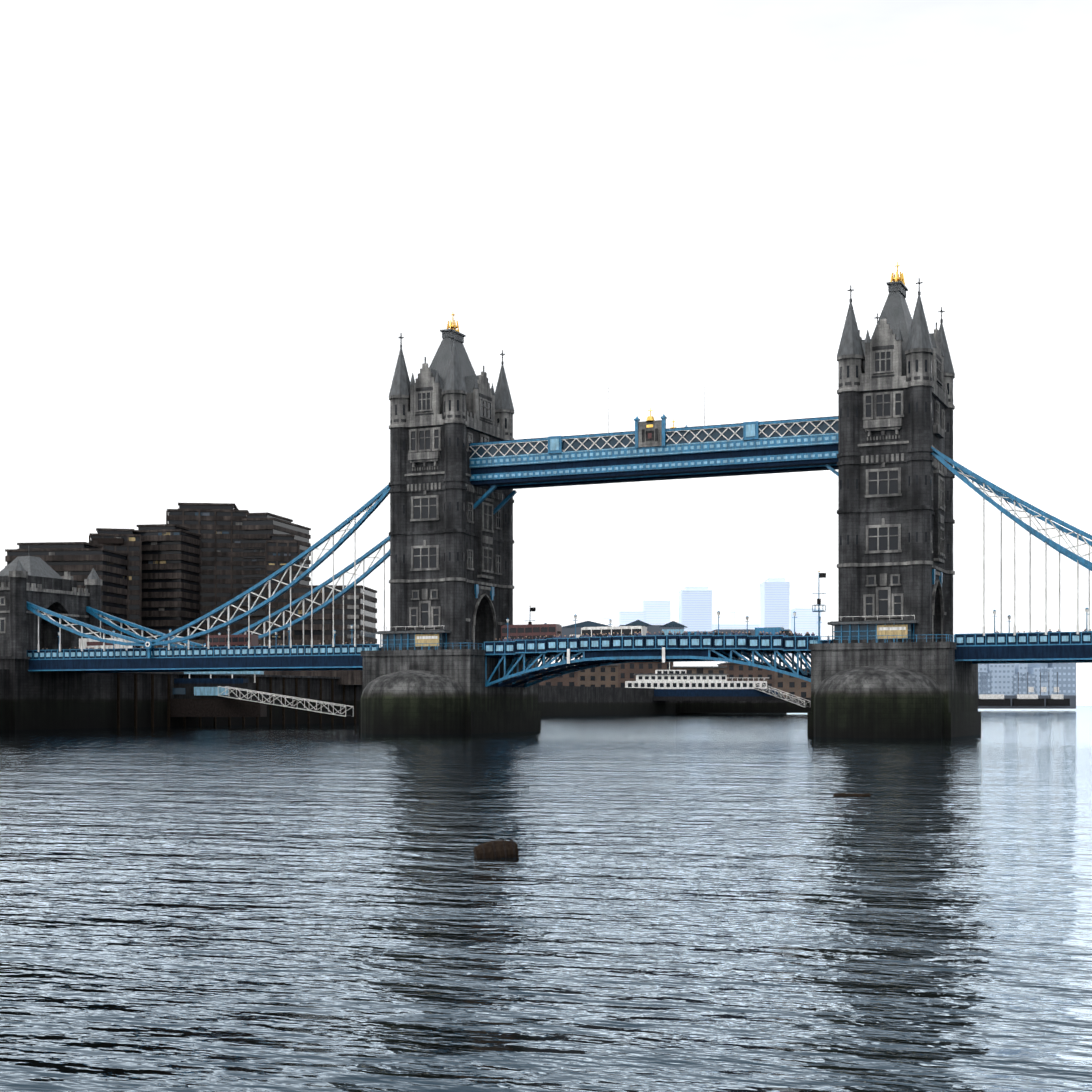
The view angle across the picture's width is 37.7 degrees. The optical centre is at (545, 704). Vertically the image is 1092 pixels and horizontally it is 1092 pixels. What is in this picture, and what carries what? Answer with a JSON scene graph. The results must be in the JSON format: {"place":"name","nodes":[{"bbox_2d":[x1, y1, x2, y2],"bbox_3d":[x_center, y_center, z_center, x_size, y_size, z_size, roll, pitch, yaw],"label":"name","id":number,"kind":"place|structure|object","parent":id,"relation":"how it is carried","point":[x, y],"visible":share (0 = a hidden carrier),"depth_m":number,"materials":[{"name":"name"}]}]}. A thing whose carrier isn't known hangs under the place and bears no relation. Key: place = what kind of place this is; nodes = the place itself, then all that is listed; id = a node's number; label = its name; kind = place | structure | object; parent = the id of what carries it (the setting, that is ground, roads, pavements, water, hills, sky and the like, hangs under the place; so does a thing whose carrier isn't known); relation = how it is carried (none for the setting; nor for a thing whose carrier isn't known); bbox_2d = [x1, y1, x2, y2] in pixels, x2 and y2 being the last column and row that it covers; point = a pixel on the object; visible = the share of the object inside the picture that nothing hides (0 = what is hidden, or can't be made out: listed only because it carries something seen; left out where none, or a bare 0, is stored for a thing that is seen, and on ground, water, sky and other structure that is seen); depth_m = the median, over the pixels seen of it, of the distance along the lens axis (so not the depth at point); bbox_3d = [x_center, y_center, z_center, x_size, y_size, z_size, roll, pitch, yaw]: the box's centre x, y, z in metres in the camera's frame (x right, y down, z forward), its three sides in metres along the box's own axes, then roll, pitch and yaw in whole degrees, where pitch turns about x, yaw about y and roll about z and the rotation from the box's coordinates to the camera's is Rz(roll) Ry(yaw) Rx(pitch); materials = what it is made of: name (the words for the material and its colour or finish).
{"place":"outdoors","nodes":[
{"label":"outdoors","id":0,"kind":"place"},
{"bbox_2d":[0,669,710,729],"bbox_3d":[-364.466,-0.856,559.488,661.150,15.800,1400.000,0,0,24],"label":"bank","id":1,"kind":"structure","parent":0,"point":[134,699],"depth_m":413.78,"materials":[{"name":"stone"}]},
{"bbox_2d":[5,503,376,684],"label":"tower hotel","id":2,"kind":"structure","parent":1,"relation":"on","point":[186,563],"depth_m":475.82,"materials":[{"name":"brown concrete"}]},
{"bbox_2d":[170,671,353,716],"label":"gangway pier","id":3,"kind":"structure","parent":1,"relation":"on","point":[213,697],"depth_m":371.08,"materials":[{"name":"white metal"}]},
{"bbox_2d":[538,620,810,712],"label":"riverside buildings","id":4,"kind":"structure","parent":1,"relation":"on","point":[728,687],"depth_m":881.76,"materials":[{"name":"brown brick"}]},
{"bbox_2d":[389,314,513,649],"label":"tower","id":5,"kind":"structure","parent":0,"point":[451,559],"depth_m":288.46,"materials":[{"name":"stone"}]},
{"bbox_2d":[0,706,1091,1091],"bbox_3d":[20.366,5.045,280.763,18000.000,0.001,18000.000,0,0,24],"label":"river thames","id":6,"kind":"structure","parent":0,"point":[706,902],"depth_m":39.63,"materials":[{"name":"liquid"}]},
{"bbox_2d":[0,546,101,729],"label":"abutment","id":7,"kind":"object","parent":6,"relation":"on","point":[54,699],"visible":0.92,"depth_m":332.97,"materials":[{"name":"stone"}]},
{"bbox_2d":[359,643,540,733],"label":"pier","id":8,"kind":"structure","parent":6,"relation":"on","point":[440,691],"depth_m":280.77,"materials":[{"name":"stone"}]},
{"bbox_2d":[27,484,389,672],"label":"side span","id":9,"kind":"object","parent":8,"relation":"on","point":[149,657],"visible":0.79,"depth_m":311.57,"materials":[{"name":"metal"}]},
{"bbox_2d":[79,638,139,648],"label":"lorry","id":10,"kind":"object","parent":9,"relation":"on","point":[88,643],"visible":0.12,"depth_m":325.49,"materials":[{"name":"white paint"}]},
{"bbox_2d":[206,634,257,646],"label":"red bus","id":11,"kind":"object","parent":9,"relation":"on","point":[222,640],"visible":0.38,"depth_m":318.70,"materials":[{"name":"paint"}]},
{"bbox_2d":[376,626,450,649],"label":"cabin","id":12,"kind":"object","parent":8,"relation":"on","point":[405,640],"visible":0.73,"depth_m":284.82,"materials":[{"name":"blue glass"}]},
{"bbox_2d":[528,607,535,623],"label":"flag","id":13,"kind":"object","parent":8,"relation":"on","point":[533,609],"visible":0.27,"depth_m":305.12,"materials":[{"name":"black fabric"}]},
{"bbox_2d":[474,839,518,858],"bbox_3d":[-1.648,4.925,52.927,1.400,0.877,0.900,-6,9,-11],"label":"buoy","id":14,"kind":"object","parent":6,"relation":"on","point":[497,849],"visible":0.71,"depth_m":52.60,"materials":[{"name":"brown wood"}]},
{"bbox_2d":[618,578,1075,708],"bbox_3d":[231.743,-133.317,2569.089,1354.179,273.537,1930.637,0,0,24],"label":"distant skyscrapers","id":15,"kind":"structure","parent":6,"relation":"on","point":[1029,686],"depth_m":3402.13,"materials":[{"name":"blue glass"}]},
{"bbox_2d":[833,793,870,796],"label":"floating timber","id":16,"kind":"object","parent":6,"relation":"on","point":[852,794],"visible":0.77,"depth_m":88.07,"materials":[{"name":"brown wood"}]},
{"bbox_2d":[807,634,980,737],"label":"pier","id":17,"kind":"structure","parent":6,"relation":"on","point":[916,689],"depth_m":246.96,"materials":[{"name":"stone"}]},
{"bbox_2d":[484,611,831,687],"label":"bascule span","id":18,"kind":"object","parent":17,"relation":"on","point":[593,652],"visible":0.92,"depth_m":274.99,"materials":[{"name":"blue paint"}]},
{"bbox_2d":[501,624,561,640],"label":"red bus","id":19,"kind":"object","parent":18,"relation":"on","point":[532,631],"visible":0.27,"depth_m":286.81,"materials":[{"name":"paint"}]},
{"bbox_2d":[581,626,646,636],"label":"white coach","id":20,"kind":"object","parent":18,"relation":"on","point":[625,630],"visible":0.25,"depth_m":280.11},
{"bbox_2d":[755,627,791,635],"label":"blue van","id":21,"kind":"object","parent":18,"relation":"on","point":[773,630],"visible":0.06,"depth_m":269.07,"materials":[{"name":"paint"}]},
{"bbox_2d":[812,571,825,643],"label":"signal mast","id":22,"kind":"object","parent":17,"relation":"on","point":[822,575],"visible":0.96,"depth_m":255.78,"materials":[{"name":"metal"}]},
{"bbox_2d":[827,615,918,642],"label":"cabin","id":23,"kind":"object","parent":17,"relation":"on","point":[865,631],"visible":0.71,"depth_m":251.89,"materials":[{"name":"blue glass"}]},
{"bbox_2d":[931,447,1091,663],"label":"side span","id":24,"kind":"object","parent":17,"relation":"on","point":[1027,647],"visible":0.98,"depth_m":248.30,"materials":[{"name":"metal"}]},
{"bbox_2d":[0,0,1091,705],"label":"sky","id":25,"kind":"structure","parent":0,"point":[223,223],"materials":[{"name":"white"}]},
{"bbox_2d":[837,262,954,641],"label":"tower","id":26,"kind":"structure","parent":0,"point":[896,408],"depth_m":254.72,"materials":[{"name":"stone"}]},
{"bbox_2d":[470,377,837,513],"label":"walkways","id":27,"kind":"structure","parent":26,"relation":"attached to","point":[650,448],"depth_m":275.88,"materials":[{"name":"blue paint"}]}
]}

